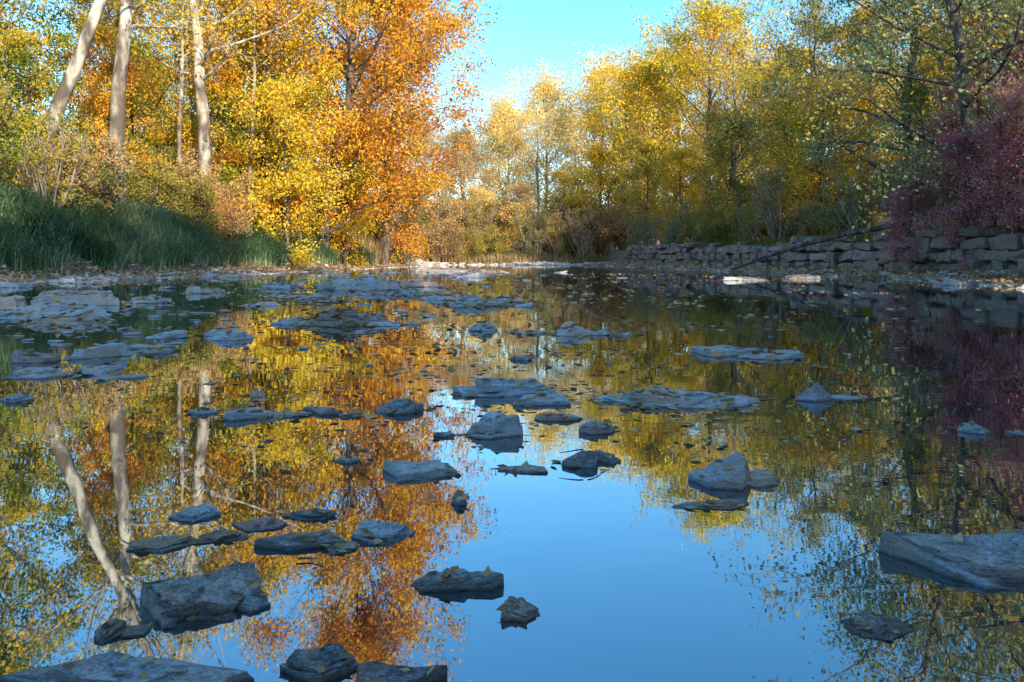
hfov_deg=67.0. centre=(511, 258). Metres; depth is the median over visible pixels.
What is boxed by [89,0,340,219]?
sycamore tree
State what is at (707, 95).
cottonwood tree
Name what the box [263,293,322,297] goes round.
rock
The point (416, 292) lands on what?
rock
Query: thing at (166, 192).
shrub
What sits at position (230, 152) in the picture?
shrub
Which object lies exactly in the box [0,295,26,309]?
rock
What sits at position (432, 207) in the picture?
shrub
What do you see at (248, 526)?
rock
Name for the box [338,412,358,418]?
rock
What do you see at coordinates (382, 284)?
rock
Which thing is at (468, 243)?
shrub
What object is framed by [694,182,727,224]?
shrub
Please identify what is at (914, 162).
shrub
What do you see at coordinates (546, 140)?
cottonwood tree
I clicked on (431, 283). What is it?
rock
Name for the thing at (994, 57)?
maple tree
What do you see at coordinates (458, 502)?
rock
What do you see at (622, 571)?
creek water
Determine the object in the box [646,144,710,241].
cottonwood tree
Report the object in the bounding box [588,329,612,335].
rock
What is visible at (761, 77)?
cottonwood tree
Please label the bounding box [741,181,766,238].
shrub
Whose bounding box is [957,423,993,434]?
rock
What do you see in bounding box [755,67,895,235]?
box elder tree
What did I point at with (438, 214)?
shrub
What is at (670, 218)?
shrub
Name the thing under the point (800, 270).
fallen leaves
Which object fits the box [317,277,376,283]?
rock
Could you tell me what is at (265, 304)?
rock
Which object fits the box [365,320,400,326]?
rock
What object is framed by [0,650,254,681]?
rock
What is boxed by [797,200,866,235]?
shrub
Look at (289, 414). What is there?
rock
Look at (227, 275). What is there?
rock
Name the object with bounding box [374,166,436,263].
maple tree
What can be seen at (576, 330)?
rock
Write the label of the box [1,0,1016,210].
sky
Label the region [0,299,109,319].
rock
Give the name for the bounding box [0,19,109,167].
maple tree
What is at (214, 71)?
maple tree
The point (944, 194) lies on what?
shrub
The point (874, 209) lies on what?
shrub
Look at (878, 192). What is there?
shrub
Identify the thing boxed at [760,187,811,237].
shrub
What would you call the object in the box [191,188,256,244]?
shrub
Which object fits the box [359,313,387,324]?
rock
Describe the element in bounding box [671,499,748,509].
rock
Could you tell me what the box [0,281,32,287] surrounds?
rock
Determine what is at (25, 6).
maple tree
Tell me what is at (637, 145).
maple tree
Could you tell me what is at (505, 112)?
cottonwood tree
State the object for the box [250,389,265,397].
rock
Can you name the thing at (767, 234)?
shrub
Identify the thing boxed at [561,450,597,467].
rock
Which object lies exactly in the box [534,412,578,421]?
rock
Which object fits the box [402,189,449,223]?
shrub
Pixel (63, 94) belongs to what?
sycamore tree
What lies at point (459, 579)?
rock
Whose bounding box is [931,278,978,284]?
rock
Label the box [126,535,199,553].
rock
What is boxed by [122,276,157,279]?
rock
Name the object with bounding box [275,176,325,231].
shrub
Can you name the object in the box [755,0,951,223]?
box elder tree
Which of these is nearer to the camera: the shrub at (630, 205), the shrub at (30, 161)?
the shrub at (30, 161)
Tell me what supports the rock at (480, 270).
in the creek water
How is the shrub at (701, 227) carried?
on the ground at (616, 255)
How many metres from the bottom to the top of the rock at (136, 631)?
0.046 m
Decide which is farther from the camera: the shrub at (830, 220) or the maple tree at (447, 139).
the maple tree at (447, 139)
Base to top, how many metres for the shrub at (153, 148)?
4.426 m
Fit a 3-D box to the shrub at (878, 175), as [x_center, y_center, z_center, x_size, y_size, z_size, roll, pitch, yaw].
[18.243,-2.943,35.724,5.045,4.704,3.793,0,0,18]
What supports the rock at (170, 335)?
in the creek water
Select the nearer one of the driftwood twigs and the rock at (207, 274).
the driftwood twigs
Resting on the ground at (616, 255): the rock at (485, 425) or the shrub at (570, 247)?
the shrub at (570, 247)
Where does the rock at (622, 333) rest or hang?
in the creek water
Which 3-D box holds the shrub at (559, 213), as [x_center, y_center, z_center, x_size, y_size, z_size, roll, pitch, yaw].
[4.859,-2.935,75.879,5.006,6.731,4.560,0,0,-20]
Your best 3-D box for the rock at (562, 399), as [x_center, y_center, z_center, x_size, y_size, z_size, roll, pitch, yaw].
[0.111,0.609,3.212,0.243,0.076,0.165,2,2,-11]
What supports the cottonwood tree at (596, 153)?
on the ground at (616, 255)
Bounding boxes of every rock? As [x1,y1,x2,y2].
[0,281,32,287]
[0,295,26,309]
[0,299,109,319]
[0,394,34,402]
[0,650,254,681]
[2,367,67,378]
[12,349,60,363]
[28,316,94,326]
[30,290,119,305]
[48,275,99,281]
[68,342,138,359]
[74,277,109,283]
[80,364,121,372]
[93,275,108,280]
[94,618,127,644]
[121,624,151,638]
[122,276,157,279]
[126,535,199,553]
[130,294,171,302]
[138,346,179,354]
[140,560,261,629]
[146,330,187,339]
[168,503,220,522]
[186,286,225,293]
[188,408,217,414]
[190,529,248,544]
[198,272,220,276]
[204,329,221,336]
[207,330,252,340]
[214,274,237,277]
[223,407,284,421]
[231,516,286,532]
[238,587,270,613]
[239,272,261,274]
[239,301,279,305]
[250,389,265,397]
[254,530,345,550]
[262,281,302,288]
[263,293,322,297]
[270,316,308,325]
[272,411,313,418]
[279,643,358,681]
[282,508,337,520]
[297,298,349,301]
[300,307,361,326]
[303,406,341,415]
[316,278,400,290]
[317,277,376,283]
[324,541,357,555]
[332,457,359,463]
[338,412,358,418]
[351,520,414,545]
[355,661,446,681]
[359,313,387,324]
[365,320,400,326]
[374,398,423,413]
[375,288,425,294]
[383,459,460,481]
[399,280,437,286]
[407,258,432,265]
[411,568,503,592]
[417,295,478,299]
[419,267,467,271]
[433,431,453,437]
[449,298,510,306]
[450,272,484,276]
[451,489,466,505]
[452,377,556,396]
[462,411,522,439]
[467,268,501,273]
[468,321,496,331]
[488,296,523,301]
[491,465,547,473]
[500,596,540,622]
[512,331,546,333]
[513,355,531,360]
[513,393,570,405]
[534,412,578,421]
[556,323,590,336]
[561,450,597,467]
[579,420,614,434]
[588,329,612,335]
[592,385,760,409]
[593,449,620,463]
[609,332,630,335]
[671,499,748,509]
[688,451,750,490]
[690,345,766,356]
[723,277,766,280]
[736,350,803,360]
[747,469,778,486]
[784,274,819,278]
[794,382,830,401]
[831,394,865,400]
[841,612,916,641]
[879,529,1023,589]
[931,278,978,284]
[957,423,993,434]
[1005,430,1023,436]
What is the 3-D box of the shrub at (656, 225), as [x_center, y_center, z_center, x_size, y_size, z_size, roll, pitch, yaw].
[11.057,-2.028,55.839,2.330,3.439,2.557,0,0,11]
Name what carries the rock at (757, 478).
in the creek water
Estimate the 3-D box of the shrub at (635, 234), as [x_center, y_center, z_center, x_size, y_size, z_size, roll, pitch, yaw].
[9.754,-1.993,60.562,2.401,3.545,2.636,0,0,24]
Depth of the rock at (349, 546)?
1.59 m
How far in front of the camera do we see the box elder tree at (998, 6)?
15.75 m
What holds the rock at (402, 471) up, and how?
in the creek water
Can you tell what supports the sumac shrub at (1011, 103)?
on the ground at (616, 255)
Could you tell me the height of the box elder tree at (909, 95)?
6.644 m
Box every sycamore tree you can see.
[21,0,144,191]
[88,0,255,176]
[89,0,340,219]
[107,0,228,214]
[202,0,310,221]
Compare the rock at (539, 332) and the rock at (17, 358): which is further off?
the rock at (539, 332)
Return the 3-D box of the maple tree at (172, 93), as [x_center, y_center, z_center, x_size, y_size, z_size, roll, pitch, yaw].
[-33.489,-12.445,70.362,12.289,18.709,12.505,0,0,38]
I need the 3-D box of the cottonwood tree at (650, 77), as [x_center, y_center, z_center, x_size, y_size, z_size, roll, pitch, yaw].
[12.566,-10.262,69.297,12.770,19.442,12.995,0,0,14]
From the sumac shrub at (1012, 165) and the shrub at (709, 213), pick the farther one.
the shrub at (709, 213)
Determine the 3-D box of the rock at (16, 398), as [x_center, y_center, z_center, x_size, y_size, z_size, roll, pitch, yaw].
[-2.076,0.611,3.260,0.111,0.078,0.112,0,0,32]
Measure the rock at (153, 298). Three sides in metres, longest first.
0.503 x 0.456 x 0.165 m
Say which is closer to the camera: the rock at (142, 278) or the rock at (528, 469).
the rock at (528, 469)
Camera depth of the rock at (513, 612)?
1.29 m
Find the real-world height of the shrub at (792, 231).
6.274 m
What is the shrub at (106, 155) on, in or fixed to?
on the ground at (616, 255)
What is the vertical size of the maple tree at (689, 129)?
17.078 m
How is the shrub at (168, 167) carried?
on the ground at (616, 255)
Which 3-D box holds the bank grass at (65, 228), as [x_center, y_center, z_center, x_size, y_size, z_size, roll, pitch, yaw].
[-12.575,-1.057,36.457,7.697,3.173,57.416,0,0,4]
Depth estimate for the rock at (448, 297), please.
11.07 m
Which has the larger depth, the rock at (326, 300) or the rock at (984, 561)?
the rock at (326, 300)
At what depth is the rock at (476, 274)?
24.25 m
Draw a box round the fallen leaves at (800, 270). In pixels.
[0,248,1023,468]
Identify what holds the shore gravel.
on the ground at (616, 255)
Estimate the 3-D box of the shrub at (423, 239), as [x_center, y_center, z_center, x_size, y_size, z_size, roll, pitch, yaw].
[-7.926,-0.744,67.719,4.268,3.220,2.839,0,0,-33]
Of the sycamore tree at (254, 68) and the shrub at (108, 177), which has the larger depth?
the sycamore tree at (254, 68)
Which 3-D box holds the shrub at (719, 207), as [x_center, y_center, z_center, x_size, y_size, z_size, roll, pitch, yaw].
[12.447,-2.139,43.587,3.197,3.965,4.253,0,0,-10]
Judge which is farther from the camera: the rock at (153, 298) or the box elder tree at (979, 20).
the box elder tree at (979, 20)
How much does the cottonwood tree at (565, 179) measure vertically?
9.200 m
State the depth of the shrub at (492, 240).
69.34 m
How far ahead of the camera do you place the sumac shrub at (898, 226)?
24.84 m
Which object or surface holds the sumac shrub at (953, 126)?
on the ground at (616, 255)
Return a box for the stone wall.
[624,226,1023,272]
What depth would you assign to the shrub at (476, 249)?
68.01 m
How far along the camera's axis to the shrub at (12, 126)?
27.50 m
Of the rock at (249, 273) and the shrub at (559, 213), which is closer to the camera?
the rock at (249, 273)
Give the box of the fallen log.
[732,221,906,270]
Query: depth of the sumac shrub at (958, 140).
22.54 m
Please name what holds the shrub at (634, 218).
on the ground at (616, 255)
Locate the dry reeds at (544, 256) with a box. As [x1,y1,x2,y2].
[430,239,616,264]
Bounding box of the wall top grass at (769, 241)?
[640,220,1023,254]
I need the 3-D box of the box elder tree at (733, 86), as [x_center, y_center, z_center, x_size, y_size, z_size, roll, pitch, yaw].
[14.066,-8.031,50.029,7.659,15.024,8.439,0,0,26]
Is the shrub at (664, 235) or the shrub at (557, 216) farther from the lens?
the shrub at (557, 216)
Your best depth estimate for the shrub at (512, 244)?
69.38 m
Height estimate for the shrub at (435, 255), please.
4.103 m
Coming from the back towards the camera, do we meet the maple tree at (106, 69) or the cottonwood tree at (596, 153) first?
the cottonwood tree at (596, 153)
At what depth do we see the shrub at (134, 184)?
29.34 m
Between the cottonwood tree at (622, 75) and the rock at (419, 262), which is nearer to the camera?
the rock at (419, 262)
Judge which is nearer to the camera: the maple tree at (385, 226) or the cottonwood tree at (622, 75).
the maple tree at (385, 226)
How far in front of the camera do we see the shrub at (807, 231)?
35.02 m
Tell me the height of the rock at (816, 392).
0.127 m
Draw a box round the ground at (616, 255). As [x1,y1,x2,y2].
[0,192,1023,286]
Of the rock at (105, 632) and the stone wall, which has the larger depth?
the stone wall
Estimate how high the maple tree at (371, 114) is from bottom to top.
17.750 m
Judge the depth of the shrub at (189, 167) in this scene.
32.84 m
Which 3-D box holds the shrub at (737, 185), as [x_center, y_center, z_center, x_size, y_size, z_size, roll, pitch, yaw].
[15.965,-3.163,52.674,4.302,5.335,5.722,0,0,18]
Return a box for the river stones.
[13,270,772,471]
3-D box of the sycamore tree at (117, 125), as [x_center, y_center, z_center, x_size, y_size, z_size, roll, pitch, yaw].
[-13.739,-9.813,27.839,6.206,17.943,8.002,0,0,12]
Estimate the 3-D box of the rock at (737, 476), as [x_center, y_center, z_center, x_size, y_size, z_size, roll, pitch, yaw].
[0.568,0.596,2.052,0.158,0.126,0.135,0,0,-15]
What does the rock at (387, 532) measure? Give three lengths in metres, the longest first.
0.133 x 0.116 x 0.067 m
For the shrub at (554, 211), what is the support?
on the ground at (616, 255)
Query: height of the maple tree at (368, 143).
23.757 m
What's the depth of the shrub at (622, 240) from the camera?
68.06 m
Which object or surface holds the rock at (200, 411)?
in the creek water
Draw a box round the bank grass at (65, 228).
[0,176,417,273]
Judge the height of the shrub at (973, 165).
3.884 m
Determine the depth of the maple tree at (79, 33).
45.14 m
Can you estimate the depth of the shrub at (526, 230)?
71.04 m
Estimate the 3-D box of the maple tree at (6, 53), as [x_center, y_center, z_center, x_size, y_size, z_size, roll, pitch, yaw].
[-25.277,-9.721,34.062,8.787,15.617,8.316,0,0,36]
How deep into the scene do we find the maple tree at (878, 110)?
103.98 m
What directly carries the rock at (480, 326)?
in the creek water
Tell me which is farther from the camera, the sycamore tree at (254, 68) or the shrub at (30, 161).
the sycamore tree at (254, 68)
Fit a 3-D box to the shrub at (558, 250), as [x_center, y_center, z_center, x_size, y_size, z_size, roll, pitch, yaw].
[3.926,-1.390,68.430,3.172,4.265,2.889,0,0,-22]
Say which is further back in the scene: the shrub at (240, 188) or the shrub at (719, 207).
the shrub at (719, 207)
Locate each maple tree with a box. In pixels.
[0,0,176,131]
[0,1,15,90]
[0,18,56,86]
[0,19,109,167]
[5,0,242,156]
[34,0,189,204]
[52,40,186,197]
[74,19,193,160]
[110,0,309,171]
[127,1,347,176]
[127,60,197,150]
[135,0,410,234]
[156,68,270,206]
[190,39,332,243]
[210,71,370,268]
[213,0,506,251]
[293,0,501,264]
[301,40,453,220]
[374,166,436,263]
[379,98,441,234]
[397,113,458,211]
[423,125,497,219]
[460,104,542,212]
[521,104,605,198]
[601,100,670,203]
[656,118,741,227]
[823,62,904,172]
[831,60,901,169]
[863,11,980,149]
[872,68,919,152]
[952,0,1023,107]
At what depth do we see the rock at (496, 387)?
3.40 m
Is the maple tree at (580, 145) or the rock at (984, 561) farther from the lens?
the maple tree at (580, 145)
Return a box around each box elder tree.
[677,101,791,240]
[680,17,780,205]
[701,0,1023,240]
[708,0,951,223]
[732,98,808,190]
[744,81,859,233]
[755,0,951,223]
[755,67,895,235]
[764,0,1023,231]
[826,0,1023,135]
[851,72,975,229]
[859,0,1023,140]
[860,0,1023,67]
[861,0,1023,183]
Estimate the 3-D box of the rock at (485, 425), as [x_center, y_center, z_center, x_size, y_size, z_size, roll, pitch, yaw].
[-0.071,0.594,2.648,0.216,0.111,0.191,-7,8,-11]
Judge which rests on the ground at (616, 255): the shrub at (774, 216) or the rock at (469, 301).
the shrub at (774, 216)
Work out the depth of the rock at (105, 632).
1.23 m
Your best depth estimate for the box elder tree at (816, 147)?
30.76 m
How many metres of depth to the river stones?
6.44 m
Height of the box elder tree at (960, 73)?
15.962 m
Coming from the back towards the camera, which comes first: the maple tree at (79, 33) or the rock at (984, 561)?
the maple tree at (79, 33)
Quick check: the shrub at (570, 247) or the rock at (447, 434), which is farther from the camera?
the shrub at (570, 247)
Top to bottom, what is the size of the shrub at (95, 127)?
4.163 m
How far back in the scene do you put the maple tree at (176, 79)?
39.56 m
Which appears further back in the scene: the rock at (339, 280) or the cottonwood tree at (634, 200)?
the cottonwood tree at (634, 200)
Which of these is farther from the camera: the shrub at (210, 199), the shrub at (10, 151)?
the shrub at (210, 199)
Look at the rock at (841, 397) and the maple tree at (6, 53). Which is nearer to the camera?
the rock at (841, 397)
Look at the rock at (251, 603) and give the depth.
1.33 m
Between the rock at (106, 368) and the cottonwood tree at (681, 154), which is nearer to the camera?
the rock at (106, 368)
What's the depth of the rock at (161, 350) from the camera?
4.86 m
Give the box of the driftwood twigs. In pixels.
[290,309,609,538]
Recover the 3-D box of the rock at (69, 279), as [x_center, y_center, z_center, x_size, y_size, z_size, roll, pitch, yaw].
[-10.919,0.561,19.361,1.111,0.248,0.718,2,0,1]
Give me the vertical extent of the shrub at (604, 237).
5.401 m
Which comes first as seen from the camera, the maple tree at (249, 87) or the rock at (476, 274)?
the rock at (476, 274)
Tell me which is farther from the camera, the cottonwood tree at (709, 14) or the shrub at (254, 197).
the cottonwood tree at (709, 14)
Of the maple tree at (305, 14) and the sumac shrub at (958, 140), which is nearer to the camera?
the sumac shrub at (958, 140)
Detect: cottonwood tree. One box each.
[428,120,516,214]
[446,83,550,213]
[462,184,510,254]
[484,57,590,207]
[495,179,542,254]
[503,99,578,217]
[534,42,642,211]
[535,166,592,252]
[561,42,701,211]
[564,137,631,254]
[585,33,706,243]
[596,0,807,209]
[602,21,742,219]
[606,132,679,249]
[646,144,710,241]
[671,44,806,203]
[705,44,864,183]
[718,35,878,169]
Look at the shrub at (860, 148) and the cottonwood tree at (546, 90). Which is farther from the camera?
the cottonwood tree at (546, 90)
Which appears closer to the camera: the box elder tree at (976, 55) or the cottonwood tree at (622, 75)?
the box elder tree at (976, 55)
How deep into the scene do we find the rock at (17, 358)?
4.42 m
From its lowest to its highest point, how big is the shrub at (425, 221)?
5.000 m
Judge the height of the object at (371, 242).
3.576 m
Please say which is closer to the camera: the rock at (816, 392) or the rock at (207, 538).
the rock at (207, 538)
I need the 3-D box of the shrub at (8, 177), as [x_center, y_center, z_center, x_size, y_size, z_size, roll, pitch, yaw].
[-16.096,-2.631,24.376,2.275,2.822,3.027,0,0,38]
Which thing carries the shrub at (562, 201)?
on the ground at (616, 255)
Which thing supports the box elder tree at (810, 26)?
on the ground at (616, 255)
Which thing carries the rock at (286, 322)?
in the creek water
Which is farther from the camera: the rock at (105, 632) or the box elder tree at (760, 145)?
the box elder tree at (760, 145)
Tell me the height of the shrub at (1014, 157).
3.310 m
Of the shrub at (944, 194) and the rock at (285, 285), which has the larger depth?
the shrub at (944, 194)
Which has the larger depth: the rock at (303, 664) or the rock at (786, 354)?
the rock at (786, 354)
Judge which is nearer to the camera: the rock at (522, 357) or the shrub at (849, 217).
the rock at (522, 357)
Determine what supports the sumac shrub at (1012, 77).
on the ground at (616, 255)
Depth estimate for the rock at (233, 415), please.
2.88 m
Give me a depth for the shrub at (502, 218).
74.46 m
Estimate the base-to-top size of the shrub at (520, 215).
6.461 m
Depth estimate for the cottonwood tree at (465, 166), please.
80.25 m
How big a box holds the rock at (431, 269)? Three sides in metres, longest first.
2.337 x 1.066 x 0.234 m
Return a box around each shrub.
[0,68,33,185]
[0,95,46,177]
[0,106,96,195]
[0,108,103,213]
[0,126,38,178]
[0,131,48,191]
[26,144,103,196]
[35,125,136,215]
[37,152,137,220]
[52,115,147,199]
[71,130,142,195]
[80,132,176,202]
[94,150,177,206]
[133,152,191,203]
[137,144,184,193]
[140,173,219,216]
[151,147,232,220]
[161,174,223,234]
[169,138,242,190]
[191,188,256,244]
[199,168,257,225]
[228,172,276,225]
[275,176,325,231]
[297,191,321,233]
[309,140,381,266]
[398,208,435,252]
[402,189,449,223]
[410,232,441,260]
[412,193,457,255]
[418,197,472,252]
[418,221,446,260]
[424,215,470,262]
[425,196,490,251]
[449,234,471,252]
[455,226,488,260]
[459,194,499,254]
[468,195,509,254]
[470,219,500,255]
[473,194,531,251]
[479,222,520,259]
[499,222,526,256]
[503,197,563,252]
[505,209,539,254]
[510,200,555,259]
[533,201,574,254]
[537,197,574,247]
[539,219,569,260]
[546,197,573,246]
[547,224,587,259]
[549,193,615,253]
[554,205,602,261]
[564,208,624,255]
[577,197,629,251]
[580,177,627,225]
[600,202,640,249]
[619,194,652,247]
[621,199,661,242]
[622,210,648,245]
[634,211,663,244]
[651,207,677,242]
[655,194,695,243]
[656,215,681,243]
[657,203,694,242]
[678,210,705,242]
[689,189,732,240]
[691,210,723,243]
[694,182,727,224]
[702,187,759,244]
[712,203,773,243]
[716,172,768,213]
[723,167,811,239]
[731,196,768,244]
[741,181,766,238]
[746,164,808,244]
[754,143,839,238]
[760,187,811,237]
[786,196,841,237]
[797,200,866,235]
[809,150,885,230]
[809,152,886,237]
[815,144,888,230]
[850,146,903,217]
[859,158,937,230]
[868,129,958,234]
[873,152,921,231]
[876,169,952,267]
[886,125,997,224]
[897,121,1020,269]
[907,69,1022,226]
[909,145,1012,227]
[954,115,1023,232]
[957,79,1023,232]
[964,128,1023,227]
[966,20,1023,231]
[982,76,1023,219]
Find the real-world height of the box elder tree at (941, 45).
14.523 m
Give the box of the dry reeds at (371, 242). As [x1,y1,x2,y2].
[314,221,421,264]
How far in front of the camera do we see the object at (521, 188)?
74.43 m
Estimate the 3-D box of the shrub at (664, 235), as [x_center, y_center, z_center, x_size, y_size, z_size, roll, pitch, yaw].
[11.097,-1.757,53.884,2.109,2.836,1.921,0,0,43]
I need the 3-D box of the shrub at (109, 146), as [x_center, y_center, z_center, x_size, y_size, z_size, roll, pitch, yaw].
[-14.274,-2.621,25.731,3.870,3.608,2.909,0,0,42]
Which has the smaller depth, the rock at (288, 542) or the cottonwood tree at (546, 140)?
the rock at (288, 542)
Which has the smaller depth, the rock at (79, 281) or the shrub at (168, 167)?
the rock at (79, 281)
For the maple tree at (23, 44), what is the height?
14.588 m
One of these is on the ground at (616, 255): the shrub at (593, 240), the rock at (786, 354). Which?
the shrub at (593, 240)
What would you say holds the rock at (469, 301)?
in the creek water
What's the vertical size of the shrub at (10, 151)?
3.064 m
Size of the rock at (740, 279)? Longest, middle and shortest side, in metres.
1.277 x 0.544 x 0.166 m
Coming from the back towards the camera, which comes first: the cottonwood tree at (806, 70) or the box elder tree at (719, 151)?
the cottonwood tree at (806, 70)
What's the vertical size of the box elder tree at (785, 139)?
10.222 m
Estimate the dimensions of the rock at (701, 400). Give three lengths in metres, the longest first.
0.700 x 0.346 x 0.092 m
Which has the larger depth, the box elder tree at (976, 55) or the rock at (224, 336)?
the box elder tree at (976, 55)
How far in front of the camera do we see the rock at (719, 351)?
4.76 m
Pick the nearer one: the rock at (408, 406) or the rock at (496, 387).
the rock at (408, 406)
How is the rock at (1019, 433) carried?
in the creek water
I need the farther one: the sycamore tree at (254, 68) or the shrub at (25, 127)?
the sycamore tree at (254, 68)
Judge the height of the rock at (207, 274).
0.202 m
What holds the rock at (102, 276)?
on the ground at (616, 255)
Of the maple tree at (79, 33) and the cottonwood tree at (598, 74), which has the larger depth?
the cottonwood tree at (598, 74)
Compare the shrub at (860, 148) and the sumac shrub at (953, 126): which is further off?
the shrub at (860, 148)
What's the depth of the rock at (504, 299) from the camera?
10.59 m
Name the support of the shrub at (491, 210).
on the ground at (616, 255)
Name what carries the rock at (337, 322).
in the creek water
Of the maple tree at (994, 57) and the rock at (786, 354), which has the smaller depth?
the rock at (786, 354)
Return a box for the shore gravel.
[0,260,1019,286]
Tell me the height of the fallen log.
1.798 m
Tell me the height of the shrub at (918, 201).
4.291 m
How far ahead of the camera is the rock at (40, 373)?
3.91 m
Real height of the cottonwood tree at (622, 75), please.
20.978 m
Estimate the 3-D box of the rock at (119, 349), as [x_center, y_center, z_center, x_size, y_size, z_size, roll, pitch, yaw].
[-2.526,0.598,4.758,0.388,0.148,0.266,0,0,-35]
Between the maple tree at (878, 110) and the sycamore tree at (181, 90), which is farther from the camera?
the maple tree at (878, 110)
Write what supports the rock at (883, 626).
in the creek water
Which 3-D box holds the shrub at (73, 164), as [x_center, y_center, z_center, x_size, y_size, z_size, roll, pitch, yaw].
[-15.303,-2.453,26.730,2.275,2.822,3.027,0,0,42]
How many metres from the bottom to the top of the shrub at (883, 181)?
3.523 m
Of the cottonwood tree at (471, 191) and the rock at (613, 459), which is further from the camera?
the cottonwood tree at (471, 191)
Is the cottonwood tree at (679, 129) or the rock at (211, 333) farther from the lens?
the cottonwood tree at (679, 129)
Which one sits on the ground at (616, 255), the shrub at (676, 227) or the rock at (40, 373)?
the shrub at (676, 227)
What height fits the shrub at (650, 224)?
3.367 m
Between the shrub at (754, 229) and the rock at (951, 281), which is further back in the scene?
the shrub at (754, 229)
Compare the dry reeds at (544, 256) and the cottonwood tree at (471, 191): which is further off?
the cottonwood tree at (471, 191)
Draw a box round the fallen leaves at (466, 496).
[0,260,1023,681]
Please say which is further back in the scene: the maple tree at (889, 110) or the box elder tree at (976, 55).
the maple tree at (889, 110)
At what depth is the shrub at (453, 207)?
72.25 m
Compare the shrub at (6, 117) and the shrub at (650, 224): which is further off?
the shrub at (650, 224)
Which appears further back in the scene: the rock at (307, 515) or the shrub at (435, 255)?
the shrub at (435, 255)
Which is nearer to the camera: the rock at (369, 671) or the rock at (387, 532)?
the rock at (369, 671)
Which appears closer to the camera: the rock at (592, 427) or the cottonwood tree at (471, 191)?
the rock at (592, 427)
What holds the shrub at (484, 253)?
on the ground at (616, 255)
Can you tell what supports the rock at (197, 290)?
in the creek water
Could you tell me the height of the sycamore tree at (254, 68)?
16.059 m
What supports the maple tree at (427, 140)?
on the ground at (616, 255)
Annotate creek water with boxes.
[0,265,1023,681]
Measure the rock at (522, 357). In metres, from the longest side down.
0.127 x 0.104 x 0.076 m
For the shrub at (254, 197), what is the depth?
38.35 m
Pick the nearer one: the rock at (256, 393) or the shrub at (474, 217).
the rock at (256, 393)
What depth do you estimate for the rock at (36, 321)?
6.89 m
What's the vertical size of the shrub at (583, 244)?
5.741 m
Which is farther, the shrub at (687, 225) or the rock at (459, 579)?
the shrub at (687, 225)
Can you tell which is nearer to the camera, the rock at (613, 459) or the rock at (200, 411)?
the rock at (613, 459)
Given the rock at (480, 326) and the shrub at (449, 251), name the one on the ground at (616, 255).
the shrub at (449, 251)
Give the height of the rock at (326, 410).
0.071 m
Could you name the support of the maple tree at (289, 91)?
on the ground at (616, 255)
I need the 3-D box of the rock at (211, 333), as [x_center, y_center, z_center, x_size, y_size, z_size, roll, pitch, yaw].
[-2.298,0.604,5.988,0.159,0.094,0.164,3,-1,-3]
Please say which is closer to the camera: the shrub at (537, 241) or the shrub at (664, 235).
the shrub at (664, 235)
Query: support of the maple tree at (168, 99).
on the ground at (616, 255)
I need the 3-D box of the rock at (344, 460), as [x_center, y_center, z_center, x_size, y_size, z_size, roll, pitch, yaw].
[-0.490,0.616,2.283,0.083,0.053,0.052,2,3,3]
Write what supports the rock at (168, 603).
in the creek water
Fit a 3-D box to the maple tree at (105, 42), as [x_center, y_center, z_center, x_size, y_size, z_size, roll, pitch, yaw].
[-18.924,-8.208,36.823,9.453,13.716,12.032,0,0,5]
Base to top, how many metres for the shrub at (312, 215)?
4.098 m
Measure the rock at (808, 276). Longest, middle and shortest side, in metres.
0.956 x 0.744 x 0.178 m
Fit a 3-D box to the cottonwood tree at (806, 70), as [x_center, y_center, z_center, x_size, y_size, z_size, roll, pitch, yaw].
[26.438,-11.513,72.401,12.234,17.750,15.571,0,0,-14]
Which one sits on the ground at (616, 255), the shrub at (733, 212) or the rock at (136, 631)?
the shrub at (733, 212)
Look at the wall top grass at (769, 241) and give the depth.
36.10 m
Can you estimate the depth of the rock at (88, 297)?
9.78 m
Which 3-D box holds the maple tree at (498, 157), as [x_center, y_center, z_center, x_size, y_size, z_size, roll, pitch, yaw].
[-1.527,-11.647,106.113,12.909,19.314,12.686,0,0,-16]
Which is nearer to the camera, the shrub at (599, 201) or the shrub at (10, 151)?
the shrub at (10, 151)
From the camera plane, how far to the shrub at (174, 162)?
34.79 m
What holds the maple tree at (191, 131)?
on the ground at (616, 255)

